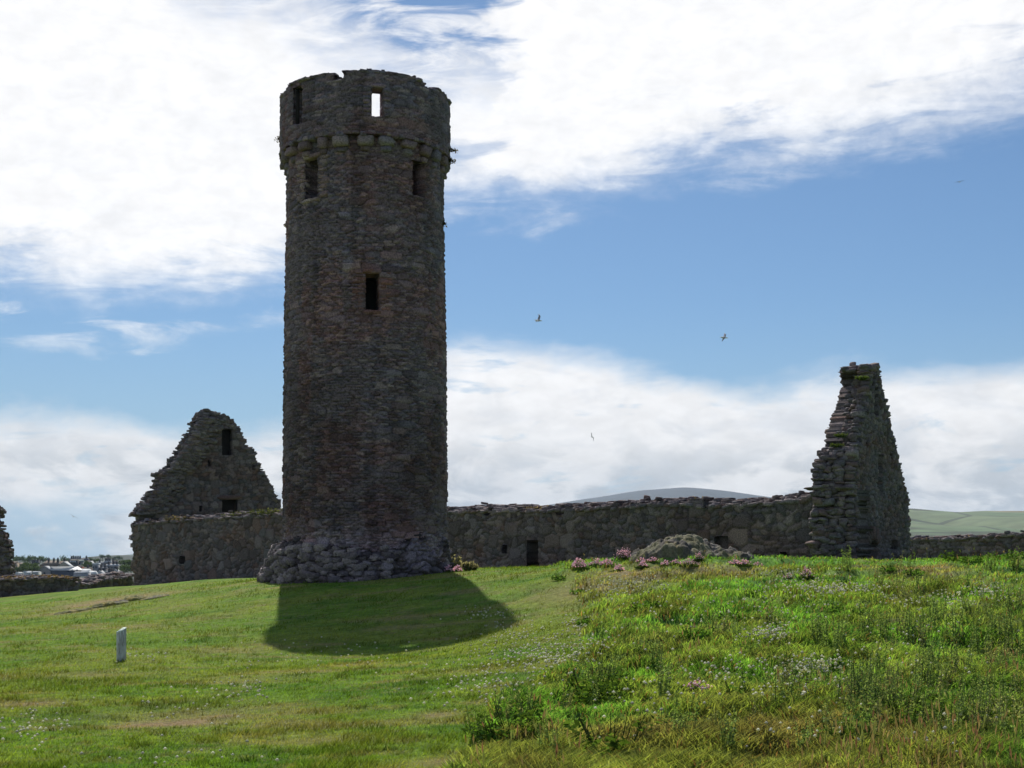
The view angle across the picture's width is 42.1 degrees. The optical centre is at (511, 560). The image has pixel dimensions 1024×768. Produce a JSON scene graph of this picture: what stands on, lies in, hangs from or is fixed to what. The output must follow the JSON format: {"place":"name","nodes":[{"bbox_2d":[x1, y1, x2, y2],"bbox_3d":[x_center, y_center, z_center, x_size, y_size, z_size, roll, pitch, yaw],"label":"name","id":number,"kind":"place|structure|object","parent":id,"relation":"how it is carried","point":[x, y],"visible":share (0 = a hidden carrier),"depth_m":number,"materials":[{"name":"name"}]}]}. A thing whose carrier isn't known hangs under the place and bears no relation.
{"place":"outdoors","nodes":[
{"label":"outdoors","id":0,"kind":"place"},
{"bbox_2d":[0,556,1023,767],"bbox_3d":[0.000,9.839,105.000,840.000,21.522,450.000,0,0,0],"label":"ground","id":1,"kind":"structure","parent":0,"point":[42,597],"depth_m":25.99,"materials":[{"name":"green plant"}]},
{"bbox_2d":[0,506,16,576],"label":"wall ruin","id":2,"kind":"object","parent":1,"relation":"on","point":[7,565],"depth_m":62.32,"materials":[{"name":"stone"}]},
{"bbox_2d":[0,574,80,596],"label":"boundary wall","id":3,"kind":"structure","parent":1,"relation":"on","point":[30,584],"depth_m":53.66,"materials":[{"name":"stone"}]},
{"bbox_2d":[75,571,133,588],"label":"boundary wall","id":4,"kind":"structure","parent":1,"relation":"on","point":[116,579],"depth_m":66.99,"materials":[{"name":"stone"}]},
{"bbox_2d":[54,594,169,614],"bbox_3d":[-11.742,1.381,38.989,3.961,0.776,1.884,0,0,-36],"label":"rock outcrop","id":5,"kind":"object","parent":1,"relation":"on","point":[126,599],"visible":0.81,"depth_m":38.75,"materials":[{"name":"stone"}]},
{"bbox_2d":[116,627,126,660],"bbox_3d":[-6.618,1.468,22.550,0.082,0.668,0.156,0,0,33],"label":"marker post","id":6,"kind":"object","parent":1,"relation":"on","point":[120,644],"visible":0.74,"depth_m":22.50,"materials":[{"name":"grey wood"}]},
{"bbox_2d":[128,408,280,548],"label":"gable ruin","id":7,"kind":"object","parent":1,"relation":"on","point":[213,465],"visible":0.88,"depth_m":79.87,"materials":[{"name":"stone"}]},
{"bbox_2d":[222,429,229,454],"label":"window","id":8,"kind":"structure","parent":7,"relation":"in","point":[225,433],"depth_m":81.06,"materials":[{"name":"stone"}]},
{"bbox_2d":[222,499,236,512],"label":"window","id":9,"kind":"structure","parent":7,"relation":"in","point":[227,505],"depth_m":81.14,"materials":[{"name":"stone"}]},
{"bbox_2d":[256,68,453,583],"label":"round tower","id":10,"kind":"structure","parent":1,"relation":"on","point":[364,465],"depth_m":37.87,"materials":[{"name":"stone"}]},
{"bbox_2d":[296,87,302,123],"bbox_3d":[-5.926,-13.060,38.409,0.510,1.173,0.450,0,0,44],"label":"window","id":11,"kind":"structure","parent":10,"relation":"in","point":[299,89],"depth_m":38.43,"materials":[{"name":"stone"}]},
{"bbox_2d":[295,152,330,203],"bbox_3d":[-5.695,-10.948,38.191,1.351,1.432,0.349,0,0,35],"label":"window","id":12,"kind":"structure","parent":10,"relation":"in","point":[312,157],"depth_m":38.03,"materials":[{"name":"stone"}]},
{"bbox_2d":[352,268,393,313],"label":"window","id":13,"kind":"structure","parent":10,"relation":"in","point":[370,283],"depth_m":37.74,"materials":[{"name":"stone"}]},
{"bbox_2d":[461,561,474,570],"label":"cream flowers","id":14,"kind":"object","parent":1,"relation":"on","point":[467,566],"visible":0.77,"depth_m":39.16,"materials":[{"name":"green plant"}]},
{"bbox_2d":[466,706,486,745],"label":"spire weed","id":15,"kind":"object","parent":1,"relation":"on","point":[481,736],"visible":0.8,"depth_m":11.59,"materials":[{"name":"green plant"}]},
{"bbox_2d":[470,718,516,741],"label":"broadleaf weed","id":16,"kind":"object","parent":1,"relation":"on","point":[490,736],"visible":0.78,"depth_m":11.52,"materials":[{"name":"green plant"}]},
{"bbox_2d":[130,490,873,585],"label":"church wall","id":17,"kind":"structure","parent":1,"relation":"on","point":[216,546],"depth_m":54.66,"materials":[{"name":"stone"}]},
{"bbox_2d":[491,684,513,719],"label":"spire weed","id":18,"kind":"object","parent":1,"relation":"on","point":[499,702],"visible":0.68,"depth_m":12.79,"materials":[{"name":"green plant"}]},
{"bbox_2d":[461,701,554,735],"bbox_3d":[0.006,1.387,11.723,0.859,0.280,0.650,0,0,8],"label":"broadleaf weed","id":19,"kind":"object","parent":1,"relation":"on","point":[530,716],"visible":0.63,"depth_m":11.61,"materials":[{"name":"green plant"}]},
{"bbox_2d":[0,565,1022,767],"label":"clover flowers","id":20,"kind":"object","parent":1,"relation":"on","point":[571,672],"visible":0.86,"depth_m":17.25,"materials":[{"name":"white plant"}]},
{"bbox_2d":[514,683,534,714],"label":"spire weed","id":21,"kind":"object","parent":1,"relation":"on","point":[528,703],"visible":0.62,"depth_m":12.78,"materials":[{"name":"green plant"}]},
{"bbox_2d":[511,692,543,712],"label":"broadleaf weed","id":22,"kind":"object","parent":1,"relation":"on","point":[534,702],"visible":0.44,"depth_m":12.99,"materials":[{"name":"green plant"}]},
{"bbox_2d":[536,720,560,750],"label":"spire weed","id":23,"kind":"object","parent":1,"relation":"on","point":[541,741],"visible":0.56,"depth_m":10.39,"materials":[{"name":"green plant"}]},
{"bbox_2d":[550,572,566,580],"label":"broadleaf weed","id":24,"kind":"object","parent":1,"relation":"on","point":[558,577],"visible":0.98,"depth_m":31.05,"materials":[{"name":"green plant"}]},
{"bbox_2d":[565,558,591,570],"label":"thrift clump","id":25,"kind":"object","parent":1,"relation":"on","point":[582,566],"visible":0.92,"depth_m":32.44,"materials":[{"name":"pink plant"}]},
{"bbox_2d":[575,614,600,625],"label":"broadleaf weed","id":26,"kind":"object","parent":1,"relation":"on","point":[583,620],"visible":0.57,"depth_m":22.62,"materials":[{"name":"green plant"}]},
{"bbox_2d":[584,652,605,681],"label":"spire weed","id":27,"kind":"object","parent":1,"relation":"on","point":[592,669],"visible":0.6,"depth_m":14.88,"materials":[{"name":"green plant"}]},
{"bbox_2d":[560,664,640,706],"bbox_3d":[0.851,1.277,13.818,0.831,0.405,1.097,0,0,28],"label":"broadleaf weed","id":28,"kind":"object","parent":1,"relation":"on","point":[586,692],"visible":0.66,"depth_m":13.75,"materials":[{"name":"green plant"}]},
{"bbox_2d":[583,677,634,704],"bbox_3d":[1.022,1.335,13.756,0.619,0.278,0.784,0,0,39],"label":"broadleaf weed","id":29,"kind":"object","parent":1,"relation":"on","point":[612,683],"visible":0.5,"depth_m":13.70,"materials":[{"name":"green plant"}]},
{"bbox_2d":[558,711,661,757],"bbox_3d":[0.832,1.454,11.040,1.097,0.382,0.831,0,0,-13],"label":"broadleaf weed","id":30,"kind":"object","parent":1,"relation":"on","point":[613,741],"visible":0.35,"depth_m":11.00,"materials":[{"name":"green plant"}]},
{"bbox_2d":[605,646,620,674],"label":"spire weed","id":31,"kind":"object","parent":1,"relation":"on","point":[614,665],"visible":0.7,"depth_m":15.49,"materials":[{"name":"green plant"}]},
{"bbox_2d":[614,547,628,561],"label":"thrift clump","id":32,"kind":"object","parent":1,"relation":"on","point":[621,555],"visible":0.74,"depth_m":33.60,"materials":[{"name":"pink plant"}]},
{"bbox_2d":[617,601,647,612],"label":"broadleaf weed","id":33,"kind":"object","parent":1,"relation":"on","point":[635,607],"visible":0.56,"depth_m":22.34,"materials":[{"name":"green plant"}]},
{"bbox_2d":[634,560,650,568],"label":"thrift clump","id":34,"kind":"object","parent":1,"relation":"on","point":[644,566],"visible":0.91,"depth_m":31.15,"materials":[{"name":"pink plant"}]},
{"bbox_2d":[637,597,666,608],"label":"broadleaf weed","id":35,"kind":"object","parent":1,"relation":"on","point":[648,604],"visible":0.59,"depth_m":22.63,"materials":[{"name":"green plant"}]},
{"bbox_2d":[648,633,664,668],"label":"spire weed","id":36,"kind":"object","parent":1,"relation":"on","point":[653,655],"visible":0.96,"depth_m":15.74,"materials":[{"name":"green plant"}]},
{"bbox_2d":[655,657,672,697],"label":"spire weed","id":37,"kind":"object","parent":1,"relation":"on","point":[661,688],"visible":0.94,"depth_m":13.23,"materials":[{"name":"green plant"}]},
{"bbox_2d":[671,708,687,730],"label":"spire weed","id":38,"kind":"object","parent":1,"relation":"on","point":[678,722],"visible":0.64,"depth_m":11.14,"materials":[{"name":"green plant"}]},
{"bbox_2d":[677,558,699,566],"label":"thrift clump","id":39,"kind":"object","parent":1,"relation":"on","point":[689,562],"visible":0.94,"depth_m":30.31,"materials":[{"name":"pink plant"}]},
{"bbox_2d":[629,534,754,562],"bbox_3d":[4.445,-0.165,32.992,3.220,0.988,1.855,0,0,0],"label":"rock outcrop","id":40,"kind":"object","parent":1,"relation":"on","point":[683,546],"visible":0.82,"depth_m":32.55,"materials":[{"name":"stone"}]},
{"bbox_2d":[678,625,711,637],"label":"broadleaf weed","id":41,"kind":"object","parent":1,"relation":"on","point":[699,633],"visible":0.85,"depth_m":18.48,"materials":[{"name":"green plant"}]},
{"bbox_2d":[683,679,712,693],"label":"thrift clump","id":42,"kind":"object","parent":1,"relation":"on","point":[696,684],"visible":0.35,"depth_m":13.52,"materials":[{"name":"pink plant"}]},
{"bbox_2d":[703,607,716,630],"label":"spire weed","id":43,"kind":"object","parent":1,"relation":"on","point":[707,625],"visible":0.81,"depth_m":19.83,"materials":[{"name":"green plant"}]},
{"bbox_2d":[714,609,740,621],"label":"broadleaf weed","id":44,"kind":"object","parent":1,"relation":"on","point":[733,617],"visible":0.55,"depth_m":20.79,"materials":[{"name":"green plant"}]},
{"bbox_2d":[718,705,738,748],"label":"spire weed","id":45,"kind":"object","parent":1,"relation":"on","point":[729,737],"visible":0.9,"depth_m":10.67,"materials":[{"name":"green plant"}]},
{"bbox_2d":[434,553,1023,767],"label":"meadow grass","id":46,"kind":"structure","parent":1,"relation":"on","point":[696,744],"depth_m":14.59,"materials":[{"name":"green plant"}]},
{"bbox_2d":[720,680,749,693],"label":"broadleaf weed","id":47,"kind":"object","parent":1,"relation":"on","point":[735,690],"visible":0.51,"depth_m":13.24,"materials":[{"name":"green plant"}]},
{"bbox_2d":[731,617,742,634],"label":"spire weed","id":48,"kind":"object","parent":1,"relation":"on","point":[735,627],"visible":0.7,"depth_m":17.88,"materials":[{"name":"green plant"}]},
{"bbox_2d":[734,559,752,566],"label":"thrift clump","id":49,"kind":"object","parent":1,"relation":"on","point":[744,564],"visible":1,"depth_m":30.59,"materials":[{"name":"pink plant"}]},
{"bbox_2d":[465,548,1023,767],"bbox_3d":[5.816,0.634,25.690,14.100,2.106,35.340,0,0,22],"label":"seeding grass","id":50,"kind":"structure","parent":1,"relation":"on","point":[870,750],"depth_m":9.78,"materials":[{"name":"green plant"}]},
{"bbox_2d":[502,550,1023,740],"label":"weed tangle","id":51,"kind":"object","parent":1,"relation":"on","point":[867,717],"visible":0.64,"depth_m":13.42,"materials":[{"name":"green plant"}]},
{"bbox_2d":[763,649,793,664],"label":"broadleaf weed","id":52,"kind":"object","parent":1,"relation":"on","point":[781,656],"visible":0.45,"depth_m":15.55,"materials":[{"name":"green plant"}]},
{"bbox_2d":[770,667,793,703],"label":"spire weed","id":53,"kind":"object","parent":1,"relation":"on","point":[783,691],"visible":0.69,"depth_m":12.46,"materials":[{"name":"green plant"}]},
{"bbox_2d":[784,631,813,646],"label":"broadleaf weed","id":54,"kind":"object","parent":1,"relation":"on","point":[808,642],"visible":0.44,"depth_m":17.44,"materials":[{"name":"green plant"}]},
{"bbox_2d":[793,717,813,751],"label":"spire weed","id":55,"kind":"object","parent":1,"relation":"on","point":[804,737],"visible":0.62,"depth_m":10.55,"materials":[{"name":"green plant"}]},
{"bbox_2d":[797,566,814,579],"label":"thrift clump","id":56,"kind":"object","parent":1,"relation":"on","point":[810,576],"visible":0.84,"depth_m":27.76,"materials":[{"name":"pink plant"}]},
{"bbox_2d":[809,605,828,642],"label":"spire weed","id":57,"kind":"object","parent":1,"relation":"on","point":[818,624],"visible":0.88,"depth_m":17.81,"materials":[{"name":"green plant"}]},
{"bbox_2d":[818,617,841,652],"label":"spire weed","id":58,"kind":"object","parent":1,"relation":"on","point":[835,642],"visible":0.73,"depth_m":17.43,"materials":[{"name":"green plant"}]},
{"bbox_2d":[814,648,852,670],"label":"broadleaf weed","id":59,"kind":"object","parent":1,"relation":"on","point":[835,656],"visible":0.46,"depth_m":15.37,"materials":[{"name":"green plant"}]},
{"bbox_2d":[822,602,845,614],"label":"broadleaf weed","id":60,"kind":"object","parent":1,"relation":"on","point":[832,609],"visible":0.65,"depth_m":22.00,"materials":[{"name":"green plant"}]},
{"bbox_2d":[832,611,848,647],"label":"spire weed","id":61,"kind":"object","parent":1,"relation":"on","point":[843,633],"visible":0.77,"depth_m":17.67,"materials":[{"name":"green plant"}]},
{"bbox_2d":[799,717,891,741],"bbox_3d":[2.713,1.358,10.666,0.557,0.228,0.706,0,0,-37],"label":"broadleaf weed","id":62,"kind":"object","parent":1,"relation":"on","point":[844,731],"visible":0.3,"depth_m":10.60,"materials":[{"name":"green plant"}]},
{"bbox_2d":[841,545,852,570],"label":"spire weed","id":63,"kind":"object","parent":1,"relation":"on","point":[847,561],"visible":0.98,"depth_m":29.60,"materials":[{"name":"green plant"}]},
{"bbox_2d":[834,647,879,707],"bbox_3d":[3.145,1.111,12.062,0.397,0.686,0.377,0,0,44],"label":"spire weed","id":64,"kind":"object","parent":1,"relation":"on","point":[859,684],"visible":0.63,"depth_m":12.05,"materials":[{"name":"green plant"}]},
{"bbox_2d":[804,362,912,560],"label":"gable ruin","id":65,"kind":"object","parent":1,"relation":"on","point":[866,456],"visible":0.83,"depth_m":45.95,"materials":[{"name":"stone"}]},
{"bbox_2d":[838,605,878,618],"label":"broadleaf weed","id":66,"kind":"object","parent":1,"relation":"on","point":[855,610],"visible":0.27,"depth_m":20.98,"materials":[{"name":"green plant"}]},
{"bbox_2d":[848,659,877,693],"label":"spire weed","id":67,"kind":"object","parent":1,"relation":"on","point":[867,677],"visible":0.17,"depth_m":12.96,"materials":[{"name":"green plant"}]},
{"bbox_2d":[858,603,873,633],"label":"spire weed","id":68,"kind":"object","parent":1,"relation":"on","point":[863,625],"visible":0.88,"depth_m":18.48,"materials":[{"name":"green plant"}]},
{"bbox_2d":[869,640,888,672],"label":"spire weed","id":69,"kind":"object","parent":1,"relation":"on","point":[881,663],"visible":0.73,"depth_m":15.04,"materials":[{"name":"green plant"}]},
{"bbox_2d":[876,603,891,638],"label":"spire weed","id":70,"kind":"object","parent":1,"relation":"on","point":[882,631],"visible":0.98,"depth_m":18.15,"materials":[{"name":"green plant"}]},
{"bbox_2d":[877,562,896,571],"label":"broadleaf weed","id":71,"kind":"object","parent":1,"relation":"on","point":[892,569],"visible":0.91,"depth_m":29.21,"materials":[{"name":"green plant"}]},
{"bbox_2d":[876,661,901,690],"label":"spire weed","id":72,"kind":"object","parent":1,"relation":"on","point":[891,676],"visible":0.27,"depth_m":14.01,"materials":[{"name":"green plant"}]},
{"bbox_2d":[893,604,914,644],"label":"spire weed","id":73,"kind":"object","parent":1,"relation":"on","point":[906,628],"visible":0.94,"depth_m":18.15,"materials":[{"name":"green plant"}]},
{"bbox_2d":[871,687,952,729],"bbox_3d":[3.487,1.283,11.724,0.795,0.344,1.050,0,0,18],"label":"broadleaf weed","id":74,"kind":"object","parent":1,"relation":"on","point":[918,708],"visible":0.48,"depth_m":11.59,"materials":[{"name":"green plant"}]},
{"bbox_2d":[901,565,924,575],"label":"broadleaf weed","id":75,"kind":"object","parent":1,"relation":"on","point":[915,572],"visible":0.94,"depth_m":28.46,"materials":[{"name":"green plant"}]},
{"bbox_2d":[915,569,927,592],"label":"spire weed","id":76,"kind":"object","parent":1,"relation":"on","point":[917,583],"visible":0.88,"depth_m":24.49,"materials":[{"name":"green plant"}]},
{"bbox_2d":[912,669,933,703],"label":"spire weed","id":77,"kind":"object","parent":1,"relation":"on","point":[914,688],"visible":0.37,"depth_m":13.05,"materials":[{"name":"green plant"}]},
{"bbox_2d":[912,644,942,688],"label":"spire weed","id":78,"kind":"object","parent":1,"relation":"on","point":[927,670],"visible":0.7,"depth_m":14.12,"materials":[{"name":"green plant"}]},
{"bbox_2d":[921,597,940,630],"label":"spire weed","id":79,"kind":"object","parent":1,"relation":"on","point":[932,620],"visible":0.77,"depth_m":18.77,"materials":[{"name":"green plant"}]},
{"bbox_2d":[930,591,946,619],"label":"spire weed","id":80,"kind":"object","parent":1,"relation":"on","point":[943,610],"visible":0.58,"depth_m":20.88,"materials":[{"name":"green plant"}]},
{"bbox_2d":[937,704,962,735],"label":"spire weed","id":81,"kind":"object","parent":1,"relation":"on","point":[939,719],"visible":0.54,"depth_m":10.28,"materials":[{"name":"green plant"}]},
{"bbox_2d":[936,550,967,561],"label":"broadleaf weed","id":82,"kind":"object","parent":1,"relation":"on","point":[947,557],"visible":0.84,"depth_m":33.05,"materials":[{"name":"green plant"}]},
{"bbox_2d":[942,601,965,643],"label":"spire weed","id":83,"kind":"object","parent":1,"relation":"on","point":[953,626],"visible":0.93,"depth_m":18.15,"materials":[{"name":"green plant"}]},
{"bbox_2d":[944,636,974,674],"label":"spire weed","id":84,"kind":"object","parent":1,"relation":"on","point":[969,656],"visible":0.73,"depth_m":14.73,"materials":[{"name":"green plant"}]},
{"bbox_2d":[909,530,1023,558],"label":"boundary wall","id":85,"kind":"structure","parent":1,"relation":"on","point":[971,544],"depth_m":57.64,"materials":[{"name":"stone"}]},
{"bbox_2d":[961,591,972,614],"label":"spire weed","id":86,"kind":"object","parent":1,"relation":"on","point":[965,608],"visible":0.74,"depth_m":21.63,"materials":[{"name":"green plant"}]},
{"bbox_2d":[958,553,982,562],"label":"broadleaf weed","id":87,"kind":"object","parent":1,"relation":"on","point":[976,559],"visible":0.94,"depth_m":32.76,"materials":[{"name":"green plant"}]},
{"bbox_2d":[960,582,985,596],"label":"broadleaf weed","id":88,"kind":"object","parent":1,"relation":"on","point":[968,590],"visible":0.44,"depth_m":24.49,"materials":[{"name":"green plant"}]},
{"bbox_2d":[958,676,990,722],"bbox_3d":[4.088,1.263,11.740,0.273,0.502,0.254,0,0,1],"label":"spire weed","id":89,"kind":"object","parent":1,"relation":"on","point":[964,708],"visible":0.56,"depth_m":11.77,"materials":[{"name":"green plant"}]},
{"bbox_2d":[971,618,994,653],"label":"spire weed","id":90,"kind":"object","parent":1,"relation":"on","point":[978,639],"visible":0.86,"depth_m":17.61,"materials":[{"name":"green plant"}]},
{"bbox_2d":[986,553,996,570],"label":"spire weed","id":91,"kind":"object","parent":1,"relation":"on","point":[990,562],"visible":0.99,"depth_m":28.55,"materials":[{"name":"green plant"}]},
{"bbox_2d":[964,669,1023,689],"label":"broadleaf weed","id":92,"kind":"object","parent":1,"relation":"on","point":[1008,677],"visible":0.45,"depth_m":13.85,"materials":[{"name":"green plant"}]},
{"bbox_2d":[976,694,1023,719],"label":"broadleaf weed","id":93,"kind":"object","parent":1,"relation":"on","point":[1009,704],"visible":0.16,"depth_m":11.82,"materials":[{"name":"green plant"}]},
{"bbox_2d":[988,601,1014,635],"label":"spire weed","id":94,"kind":"object","parent":1,"relation":"on","point":[996,624],"visible":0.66,"depth_m":18.35,"materials":[{"name":"green plant"}]},
{"bbox_2d":[991,670,1014,704],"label":"spire weed","id":95,"kind":"object","parent":1,"relation":"on","point":[1002,691],"visible":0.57,"depth_m":12.81,"materials":[{"name":"green plant"}]},
{"bbox_2d":[997,611,1023,653],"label":"spire weed","id":96,"kind":"object","parent":1,"relation":"on","point":[1011,631],"visible":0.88,"depth_m":17.32,"materials":[{"name":"green plant"}]},
{"bbox_2d":[999,701,1023,737],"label":"spire weed","id":97,"kind":"object","parent":1,"relation":"on","point":[1021,725],"visible":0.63,"depth_m":10.12,"materials":[{"name":"green plant"}]},
{"bbox_2d":[1003,579,1022,612],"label":"spire weed","id":98,"kind":"object","parent":1,"relation":"on","point":[1008,605],"visible":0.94,"depth_m":20.89,"materials":[{"name":"green plant"}]},
{"bbox_2d":[1003,548,1023,558],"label":"broadleaf weed","id":99,"kind":"object","parent":1,"relation":"on","point":[1007,556],"visible":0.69,"depth_m":34.99,"materials":[{"name":"green plant"}]},
{"bbox_2d":[1008,548,1019,570],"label":"spire weed","id":100,"kind":"object","parent":1,"relation":"on","point":[1013,560],"visible":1,"depth_m":29.46,"materials":[{"name":"green plant"}]},
{"bbox_2d":[0,0,1023,558],"label":"sky","id":101,"kind":"structure","parent":0,"point":[651,181],"materials":[{"name":"blue"}]},
{"bbox_2d":[11,487,1023,580],"bbox_3d":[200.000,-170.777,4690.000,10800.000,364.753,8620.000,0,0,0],"label":"hills","id":102,"kind":"structure","parent":0,"point":[930,523],"depth_m":2319.72,"materials":[{"name":"green plant"}]},
{"bbox_2d":[39,558,60,566],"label":"house","id":103,"kind":"structure","parent":102,"relation":"on","point":[53,563],"depth_m":791.40,"materials":[{"name":"grey"}]},
{"bbox_2d":[38,566,81,575],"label":"house","id":104,"kind":"structure","parent":102,"relation":"on","point":[64,570],"depth_m":700.60,"materials":[{"name":"white"}]},
{"bbox_2d":[69,556,89,566],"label":"house","id":105,"kind":"structure","parent":102,"relation":"on","point":[78,558],"depth_m":963.09,"materials":[{"name":"grey"}]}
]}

